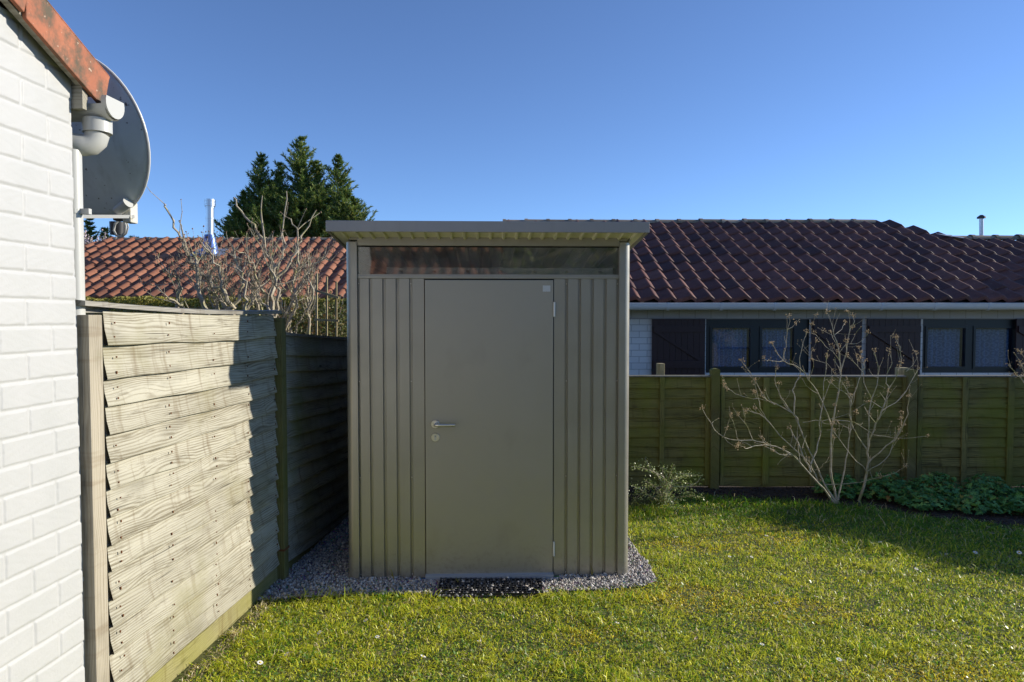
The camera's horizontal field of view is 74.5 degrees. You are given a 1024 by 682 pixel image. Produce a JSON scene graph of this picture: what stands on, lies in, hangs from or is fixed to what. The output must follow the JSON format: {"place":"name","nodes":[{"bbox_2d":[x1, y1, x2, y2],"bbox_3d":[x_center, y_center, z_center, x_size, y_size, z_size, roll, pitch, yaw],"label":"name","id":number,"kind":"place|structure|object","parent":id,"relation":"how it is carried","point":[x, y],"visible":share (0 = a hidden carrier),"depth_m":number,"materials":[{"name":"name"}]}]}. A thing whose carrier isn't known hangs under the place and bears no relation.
{"place":"outdoors","nodes":[
{"label":"outdoors","id":0,"kind":"place"},
{"bbox_2d":[0,0,124,681],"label":"white house","id":1,"kind":"structure","parent":0,"point":[54,75],"depth_m":2.30,"materials":[{"name":"brick"}]},
{"bbox_2d":[71,59,150,237],"bbox_3d":[-1.914,-0.850,2.877,0.576,0.751,0.600,-2,3,-42],"label":"satellite dish","id":2,"kind":"object","parent":1,"relation":"attached to","point":[116,171],"visible":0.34,"depth_m":2.92,"materials":[{"name":"grey metal"}]},
{"bbox_2d":[48,0,1023,241],"label":"sky","id":3,"kind":"structure","parent":0,"point":[907,113],"materials":[{"name":"blue"}]},
{"bbox_2d":[172,490,1023,681],"bbox_3d":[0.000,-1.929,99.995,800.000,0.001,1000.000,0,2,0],"label":"ground","id":4,"kind":"structure","parent":0,"point":[215,643],"depth_m":3.63,"materials":[{"name":"green plant"}]},
{"bbox_2d":[84,229,108,243],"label":"blossom bush","id":5,"kind":"object","parent":4,"relation":"on","point":[87,239],"visible":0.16,"depth_m":16.85,"materials":[{"name":"grey plant"}]},
{"bbox_2d":[84,218,138,242],"bbox_3d":[-10.582,-1.125,17.465,2.922,4.286,1.764,0,2,0],"label":"conifer tree","id":6,"kind":"object","parent":4,"relation":"on","point":[89,227],"visible":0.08,"depth_m":17.41,"materials":[{"name":"green plant"}]},
{"bbox_2d":[75,300,348,681],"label":"wooden fence","id":7,"kind":"object","parent":4,"relation":"on","point":[214,473],"visible":0.85,"depth_m":3.18,"materials":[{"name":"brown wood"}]},
{"bbox_2d":[84,199,346,305],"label":"red roof house","id":8,"kind":"structure","parent":4,"relation":"on","point":[113,265],"depth_m":13.97,"materials":[{"name":"red tile"}]},
{"bbox_2d":[85,294,346,335],"bbox_3d":[-5.149,0.241,11.064,8.742,2.009,0.954,0,2,0],"label":"clipped hedge","id":9,"kind":"object","parent":4,"relation":"on","point":[155,301],"visible":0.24,"depth_m":10.63,"materials":[{"name":"green plant"}]},
{"bbox_2d":[135,187,345,333],"bbox_3d":[-2.467,-0.626,6.267,1.793,1.573,1.129,-1,2,-23],"label":"pruned shrub","id":10,"kind":"object","parent":4,"relation":"on","point":[255,289],"visible":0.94,"depth_m":6.22,"materials":[{"name":"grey plant"}]},
{"bbox_2d":[214,136,378,237],"bbox_3d":[-5.586,-2.352,18.336,5.905,6.676,4.373,0,2,0],"label":"conifer tree","id":11,"kind":"object","parent":4,"relation":"on","point":[314,192],"visible":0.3,"depth_m":17.91,"materials":[{"name":"green plant"}]},
{"bbox_2d":[277,290,346,336],"bbox_3d":[-2.133,0.265,7.113,1.173,1.624,1.035,0,2,0],"label":"evergreen bush","id":12,"kind":"object","parent":4,"relation":"on","point":[331,325],"visible":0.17,"depth_m":6.86,"materials":[{"name":"green plant"}]},
{"bbox_2d":[314,273,338,336],"bbox_3d":[-1.642,-0.074,5.985,0.224,1.054,0.047,0,2,0],"label":"wooden trellis","id":13,"kind":"object","parent":4,"relation":"on","point":[327,294],"visible":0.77,"depth_m":5.99,"materials":[{"name":"wood"}]},
{"bbox_2d":[257,515,656,600],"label":"gravel","id":14,"kind":"structure","parent":4,"relation":"on","point":[634,568],"depth_m":4.15,"materials":[{"name":"grey gravel"}]},
{"bbox_2d":[326,220,649,579],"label":"metal shed","id":15,"kind":"structure","parent":14,"relation":"on","point":[488,392],"depth_m":4.19,"materials":[{"name":"grey metal"}]},
{"bbox_2d":[425,280,554,573],"bbox_3d":[-0.134,0.542,4.167,0.805,1.836,0.085,0,2,-2],"label":"door","id":16,"kind":"structure","parent":15,"relation":"in","point":[489,343],"depth_m":4.18,"materials":[{"name":"metal"}]},
{"bbox_2d":[436,578,542,594],"bbox_3d":[-0.130,1.477,4.057,0.624,0.015,0.237,0,2,0],"label":"grid mat","id":17,"kind":"object","parent":14,"relation":"on","point":[455,585],"visible":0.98,"depth_m":4.03,"materials":[{"name":"black plastic"}]},
{"bbox_2d":[223,499,1023,681],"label":"lawn weeds","id":18,"kind":"object","parent":4,"relation":"on","point":[617,639],"visible":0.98,"depth_m":3.50,"materials":[{"name":"green plant"}]},
{"bbox_2d":[628,363,1023,488],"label":"garden fence","id":19,"kind":"object","parent":4,"relation":"on","point":[972,425],"visible":0.56,"depth_m":6.43,"materials":[{"name":"brown wood"}]},
{"bbox_2d":[628,486,1023,525],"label":"soil bed","id":20,"kind":"object","parent":4,"relation":"on","point":[888,505],"visible":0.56,"depth_m":6.07,"materials":[{"name":"brown soil"}]},
{"bbox_2d":[628,457,704,508],"bbox_3d":[1.167,1.266,5.854,0.994,0.574,0.773,0,2,13],"label":"cotoneaster bush","id":21,"kind":"object","parent":20,"relation":"on","point":[665,492],"visible":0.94,"depth_m":5.76,"materials":[{"name":"green plant"}]},
{"bbox_2d":[699,301,928,503],"bbox_3d":[2.684,0.550,5.795,2.247,1.811,0.840,0,2,0],"label":"bare shrub","id":22,"kind":"object","parent":20,"relation":"on","point":[835,499],"visible":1,"depth_m":5.91,"materials":[{"name":"brown plant"}]},
{"bbox_2d":[812,473,866,498],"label":"leafy plant","id":23,"kind":"object","parent":20,"relation":"on","point":[849,488],"visible":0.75,"depth_m":6.07,"materials":[{"name":"green plant"}]},
{"bbox_2d":[854,471,918,502],"bbox_3d":[3.382,1.299,6.051,0.613,0.254,0.484,0,2,0],"label":"leafy plant","id":24,"kind":"object","parent":20,"relation":"on","point":[896,487],"visible":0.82,"depth_m":5.97,"materials":[{"name":"green plant"}]},
{"bbox_2d":[893,489,957,510],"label":"leafy plant","id":25,"kind":"object","parent":20,"relation":"on","point":[930,500],"visible":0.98,"depth_m":5.69,"materials":[{"name":"green plant"}]},
{"bbox_2d":[906,471,965,501],"bbox_3d":[3.781,1.292,6.000,0.553,0.271,0.450,0,2,0],"label":"leafy plant","id":26,"kind":"object","parent":20,"relation":"on","point":[924,483],"visible":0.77,"depth_m":5.95,"materials":[{"name":"green plant"}]},
{"bbox_2d":[940,491,1008,514],"bbox_3d":[3.909,1.350,5.677,0.526,0.179,0.425,0,2,0],"label":"leafy plant","id":27,"kind":"object","parent":20,"relation":"on","point":[970,499],"visible":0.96,"depth_m":5.60,"materials":[{"name":"green plant"}]},
{"bbox_2d":[949,473,1022,506],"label":"leafy plant","id":28,"kind":"object","parent":20,"relation":"on","point":[984,485],"visible":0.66,"depth_m":5.84,"materials":[{"name":"green plant"}]},
{"bbox_2d":[992,492,1023,515],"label":"leafy plant","id":29,"kind":"object","parent":20,"relation":"on","point":[1015,503],"visible":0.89,"depth_m":5.57,"materials":[{"name":"green plant"}]},
{"bbox_2d":[1004,483,1023,499],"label":"leafy plant","id":30,"kind":"object","parent":20,"relation":"on","point":[1019,489],"visible":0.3,"depth_m":5.87,"materials":[{"name":"green plant"}]},
{"bbox_2d":[1005,348,1023,382],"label":"bare shrub","id":31,"kind":"object","parent":20,"relation":"on","point":[1020,365],"visible":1,"depth_m":5.52,"materials":[{"name":"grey plant"}]},
{"bbox_2d":[503,215,1023,374],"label":"shuttered house","id":32,"kind":"structure","parent":0,"point":[707,295],"depth_m":9.59,"materials":[{"name":"brown tile"}]},
{"bbox_2d":[706,319,807,372],"bbox_3d":[3.473,0.129,9.616,1.457,0.872,0.139,0,2,0],"label":"window","id":33,"kind":"structure","parent":32,"relation":"in","point":[724,347],"depth_m":9.57,"materials":[{"name":"black"}]},
{"bbox_2d":[922,319,1014,372],"bbox_3d":[6.490,0.129,9.616,1.359,0.872,0.139,0,2,0],"label":"window","id":34,"kind":"structure","parent":32,"relation":"in","point":[983,350],"depth_m":9.63,"materials":[{"name":"black"}]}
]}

